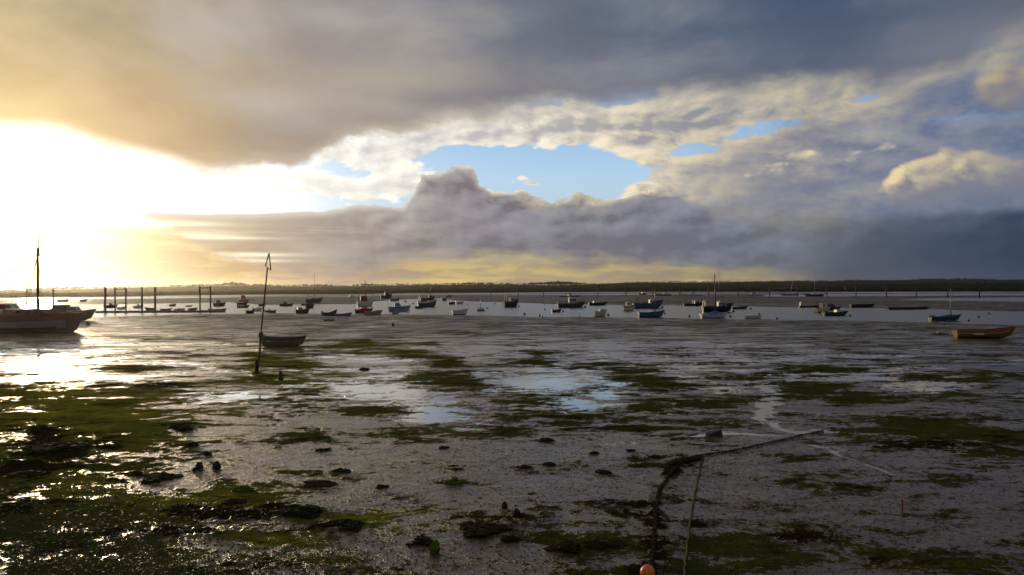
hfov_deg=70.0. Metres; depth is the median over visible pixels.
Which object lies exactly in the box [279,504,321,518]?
seaweed clump
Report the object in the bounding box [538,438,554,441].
stone
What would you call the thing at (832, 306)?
motorboat
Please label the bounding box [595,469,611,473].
stone
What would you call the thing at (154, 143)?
sky
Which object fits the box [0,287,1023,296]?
saltmarsh plants
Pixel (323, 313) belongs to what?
dinghy
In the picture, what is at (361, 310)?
dinghy
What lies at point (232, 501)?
stone
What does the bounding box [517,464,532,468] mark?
stone
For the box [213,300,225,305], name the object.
motorboat
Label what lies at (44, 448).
seaweed clump
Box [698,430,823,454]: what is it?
mooring chain
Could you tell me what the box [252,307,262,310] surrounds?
motorboat
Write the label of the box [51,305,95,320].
motor cruiser
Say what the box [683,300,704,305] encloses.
fishing boat
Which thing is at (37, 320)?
sailing barge
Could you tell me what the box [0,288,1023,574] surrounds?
mudflat
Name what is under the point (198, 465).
stone
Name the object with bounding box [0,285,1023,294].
sea wall
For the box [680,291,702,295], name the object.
motorboat
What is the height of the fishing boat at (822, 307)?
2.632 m
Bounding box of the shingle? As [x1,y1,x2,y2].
[0,418,1023,574]
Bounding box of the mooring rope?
[683,457,703,574]
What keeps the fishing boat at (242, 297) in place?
on the channel water
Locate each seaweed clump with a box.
[21,442,92,453]
[138,471,183,483]
[180,424,197,429]
[184,440,199,446]
[196,451,212,454]
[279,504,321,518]
[338,522,363,532]
[405,533,433,545]
[458,521,513,537]
[500,534,522,542]
[544,539,580,553]
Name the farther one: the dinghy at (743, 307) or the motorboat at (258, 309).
the motorboat at (258, 309)
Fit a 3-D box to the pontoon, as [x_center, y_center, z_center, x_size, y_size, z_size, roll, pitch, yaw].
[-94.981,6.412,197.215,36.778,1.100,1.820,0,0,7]
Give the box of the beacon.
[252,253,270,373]
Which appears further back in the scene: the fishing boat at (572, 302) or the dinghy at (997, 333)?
the fishing boat at (572, 302)
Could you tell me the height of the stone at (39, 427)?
0.239 m
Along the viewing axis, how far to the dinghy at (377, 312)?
160.89 m
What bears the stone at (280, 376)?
on the mudflat
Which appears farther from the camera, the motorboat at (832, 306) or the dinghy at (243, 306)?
the dinghy at (243, 306)
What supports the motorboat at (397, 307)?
on the channel water
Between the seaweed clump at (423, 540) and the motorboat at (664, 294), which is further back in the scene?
the motorboat at (664, 294)
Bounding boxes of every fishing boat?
[238,295,248,300]
[357,280,373,305]
[380,290,391,298]
[417,296,436,306]
[426,283,434,299]
[503,293,517,306]
[557,295,584,306]
[622,301,634,310]
[632,295,663,307]
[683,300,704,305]
[701,300,732,311]
[798,302,818,306]
[813,302,829,311]
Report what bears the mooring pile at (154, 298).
in the channel water
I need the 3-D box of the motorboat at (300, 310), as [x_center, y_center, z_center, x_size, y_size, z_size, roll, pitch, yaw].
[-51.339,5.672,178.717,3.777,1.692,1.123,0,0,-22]
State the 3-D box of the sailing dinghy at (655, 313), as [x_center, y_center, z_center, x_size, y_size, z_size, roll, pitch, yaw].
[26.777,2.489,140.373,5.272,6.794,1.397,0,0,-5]
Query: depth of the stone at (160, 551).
15.29 m
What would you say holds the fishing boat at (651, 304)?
on the channel water
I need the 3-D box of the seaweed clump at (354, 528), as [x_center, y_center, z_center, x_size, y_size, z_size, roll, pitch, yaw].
[-3.652,5.491,16.780,0.540,0.128,0.448,0,0,24]
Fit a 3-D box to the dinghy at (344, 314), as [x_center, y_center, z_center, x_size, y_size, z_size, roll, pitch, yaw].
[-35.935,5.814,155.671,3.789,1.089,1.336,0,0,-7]
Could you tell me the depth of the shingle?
15.94 m
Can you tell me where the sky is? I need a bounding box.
[0,0,1023,290]
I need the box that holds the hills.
[0,280,1023,292]
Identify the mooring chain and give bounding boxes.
[649,460,689,568]
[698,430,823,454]
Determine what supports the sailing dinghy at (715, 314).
on the channel water
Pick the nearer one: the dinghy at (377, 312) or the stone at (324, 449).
the stone at (324, 449)
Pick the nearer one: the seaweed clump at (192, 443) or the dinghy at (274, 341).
the seaweed clump at (192, 443)
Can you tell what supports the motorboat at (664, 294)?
on the channel water
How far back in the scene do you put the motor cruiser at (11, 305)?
150.98 m
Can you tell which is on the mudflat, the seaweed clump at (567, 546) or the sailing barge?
the seaweed clump at (567, 546)
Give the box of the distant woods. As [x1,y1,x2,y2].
[1,278,1023,292]
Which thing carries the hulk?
on the channel water
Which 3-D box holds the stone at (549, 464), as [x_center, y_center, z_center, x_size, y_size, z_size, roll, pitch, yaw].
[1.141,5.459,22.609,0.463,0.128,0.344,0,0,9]
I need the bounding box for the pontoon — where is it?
[95,309,224,312]
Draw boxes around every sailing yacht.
[306,273,322,302]
[779,277,796,295]
[804,291,823,295]
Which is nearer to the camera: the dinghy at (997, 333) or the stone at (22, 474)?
the stone at (22, 474)
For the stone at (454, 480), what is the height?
0.198 m
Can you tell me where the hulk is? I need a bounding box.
[885,307,928,309]
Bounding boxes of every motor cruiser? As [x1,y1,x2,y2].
[0,282,36,313]
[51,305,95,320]
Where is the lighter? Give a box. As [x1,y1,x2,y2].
[849,304,873,306]
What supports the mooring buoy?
on the mudflat
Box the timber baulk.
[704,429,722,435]
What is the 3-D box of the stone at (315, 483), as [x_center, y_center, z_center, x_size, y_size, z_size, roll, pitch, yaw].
[-5.465,5.524,20.638,1.058,0.154,0.815,0,0,-16]
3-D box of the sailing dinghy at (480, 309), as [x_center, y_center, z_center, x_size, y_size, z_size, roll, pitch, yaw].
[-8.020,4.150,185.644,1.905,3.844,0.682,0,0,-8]
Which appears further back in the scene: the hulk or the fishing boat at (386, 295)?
the fishing boat at (386, 295)
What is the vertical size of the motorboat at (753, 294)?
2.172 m
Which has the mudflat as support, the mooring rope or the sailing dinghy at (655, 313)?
the mooring rope
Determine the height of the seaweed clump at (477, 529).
0.166 m
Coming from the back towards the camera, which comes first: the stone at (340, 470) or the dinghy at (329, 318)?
the dinghy at (329, 318)
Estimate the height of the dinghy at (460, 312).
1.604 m
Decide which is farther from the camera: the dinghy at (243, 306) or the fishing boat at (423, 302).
the dinghy at (243, 306)
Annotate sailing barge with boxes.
[0,235,83,332]
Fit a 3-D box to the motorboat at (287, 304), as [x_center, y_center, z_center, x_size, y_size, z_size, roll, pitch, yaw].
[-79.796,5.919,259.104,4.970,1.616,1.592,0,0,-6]
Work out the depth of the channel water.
190.58 m
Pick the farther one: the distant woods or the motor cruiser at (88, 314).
the distant woods
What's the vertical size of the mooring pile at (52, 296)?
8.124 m
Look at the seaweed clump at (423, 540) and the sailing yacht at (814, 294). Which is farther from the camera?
the sailing yacht at (814, 294)
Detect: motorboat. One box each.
[103,303,117,307]
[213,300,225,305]
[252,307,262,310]
[279,302,293,305]
[294,307,309,312]
[388,303,410,311]
[588,301,606,304]
[593,309,606,315]
[656,292,671,295]
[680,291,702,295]
[741,292,763,295]
[822,309,848,315]
[826,304,840,309]
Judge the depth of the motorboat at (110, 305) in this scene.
256.59 m
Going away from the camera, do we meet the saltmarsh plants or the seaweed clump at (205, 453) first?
the seaweed clump at (205, 453)
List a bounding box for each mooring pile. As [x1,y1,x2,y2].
[52,289,53,303]
[104,287,105,310]
[141,287,142,312]
[154,287,155,309]
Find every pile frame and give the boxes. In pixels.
[114,287,126,312]
[199,286,210,311]
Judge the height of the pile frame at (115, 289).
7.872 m
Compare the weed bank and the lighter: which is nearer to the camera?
the weed bank
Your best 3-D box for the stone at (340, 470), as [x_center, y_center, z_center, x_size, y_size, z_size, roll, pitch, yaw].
[-5.171,5.505,21.986,0.521,0.176,0.507,0,0,-43]
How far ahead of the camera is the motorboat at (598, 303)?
232.80 m
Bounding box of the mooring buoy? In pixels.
[640,564,654,574]
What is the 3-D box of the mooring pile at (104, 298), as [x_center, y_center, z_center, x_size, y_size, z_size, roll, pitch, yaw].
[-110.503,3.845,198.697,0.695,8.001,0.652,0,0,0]
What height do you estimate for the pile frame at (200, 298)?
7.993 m
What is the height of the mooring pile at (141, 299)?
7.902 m
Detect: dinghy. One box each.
[237,305,248,307]
[258,332,305,346]
[321,309,336,315]
[323,316,335,319]
[334,312,351,315]
[355,307,372,312]
[364,310,382,314]
[452,308,467,314]
[477,296,483,310]
[638,283,664,316]
[699,274,727,317]
[731,306,747,308]
[744,314,762,317]
[927,289,961,320]
[952,326,1016,338]
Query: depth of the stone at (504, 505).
18.22 m
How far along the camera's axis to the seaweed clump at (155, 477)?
21.28 m
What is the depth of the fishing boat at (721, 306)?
165.46 m
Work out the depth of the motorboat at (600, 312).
145.68 m
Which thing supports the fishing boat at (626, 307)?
on the channel water
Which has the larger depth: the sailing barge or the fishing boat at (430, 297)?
the fishing boat at (430, 297)
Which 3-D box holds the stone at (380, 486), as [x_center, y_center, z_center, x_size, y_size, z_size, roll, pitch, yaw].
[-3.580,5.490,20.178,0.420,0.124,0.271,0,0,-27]
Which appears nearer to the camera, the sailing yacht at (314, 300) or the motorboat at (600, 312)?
the motorboat at (600, 312)
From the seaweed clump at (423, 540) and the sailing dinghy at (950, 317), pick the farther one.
the sailing dinghy at (950, 317)
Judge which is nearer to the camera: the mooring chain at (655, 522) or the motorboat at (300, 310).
the mooring chain at (655, 522)
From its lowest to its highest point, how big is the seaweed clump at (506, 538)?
0.112 m
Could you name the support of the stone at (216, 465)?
on the mudflat
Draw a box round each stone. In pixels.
[2,470,45,477]
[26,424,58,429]
[155,549,166,554]
[195,462,203,468]
[212,460,220,468]
[221,498,246,505]
[229,485,255,492]
[278,371,283,379]
[299,479,336,487]
[315,447,331,450]
[330,467,350,472]
[375,484,388,488]
[429,540,439,554]
[444,477,463,484]
[502,501,507,508]
[512,508,520,517]
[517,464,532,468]
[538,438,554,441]
[542,462,555,465]
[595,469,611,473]
[647,454,664,458]
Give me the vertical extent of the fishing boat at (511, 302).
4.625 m
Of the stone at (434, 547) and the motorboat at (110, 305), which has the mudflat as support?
the stone at (434, 547)
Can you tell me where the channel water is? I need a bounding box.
[0,292,1023,324]
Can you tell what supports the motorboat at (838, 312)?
on the channel water
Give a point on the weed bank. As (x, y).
(686, 459)
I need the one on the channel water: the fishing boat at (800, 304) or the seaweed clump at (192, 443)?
the fishing boat at (800, 304)
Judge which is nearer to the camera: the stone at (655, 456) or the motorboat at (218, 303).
the stone at (655, 456)
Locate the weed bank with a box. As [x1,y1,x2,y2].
[668,454,704,464]
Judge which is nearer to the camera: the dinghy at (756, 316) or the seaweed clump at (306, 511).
the seaweed clump at (306, 511)
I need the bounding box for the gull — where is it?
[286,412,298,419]
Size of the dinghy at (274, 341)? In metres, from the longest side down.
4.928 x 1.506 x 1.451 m
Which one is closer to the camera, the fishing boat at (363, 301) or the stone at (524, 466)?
the stone at (524, 466)
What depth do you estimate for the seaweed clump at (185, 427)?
28.69 m
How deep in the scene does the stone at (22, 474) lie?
21.67 m
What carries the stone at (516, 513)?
on the mudflat

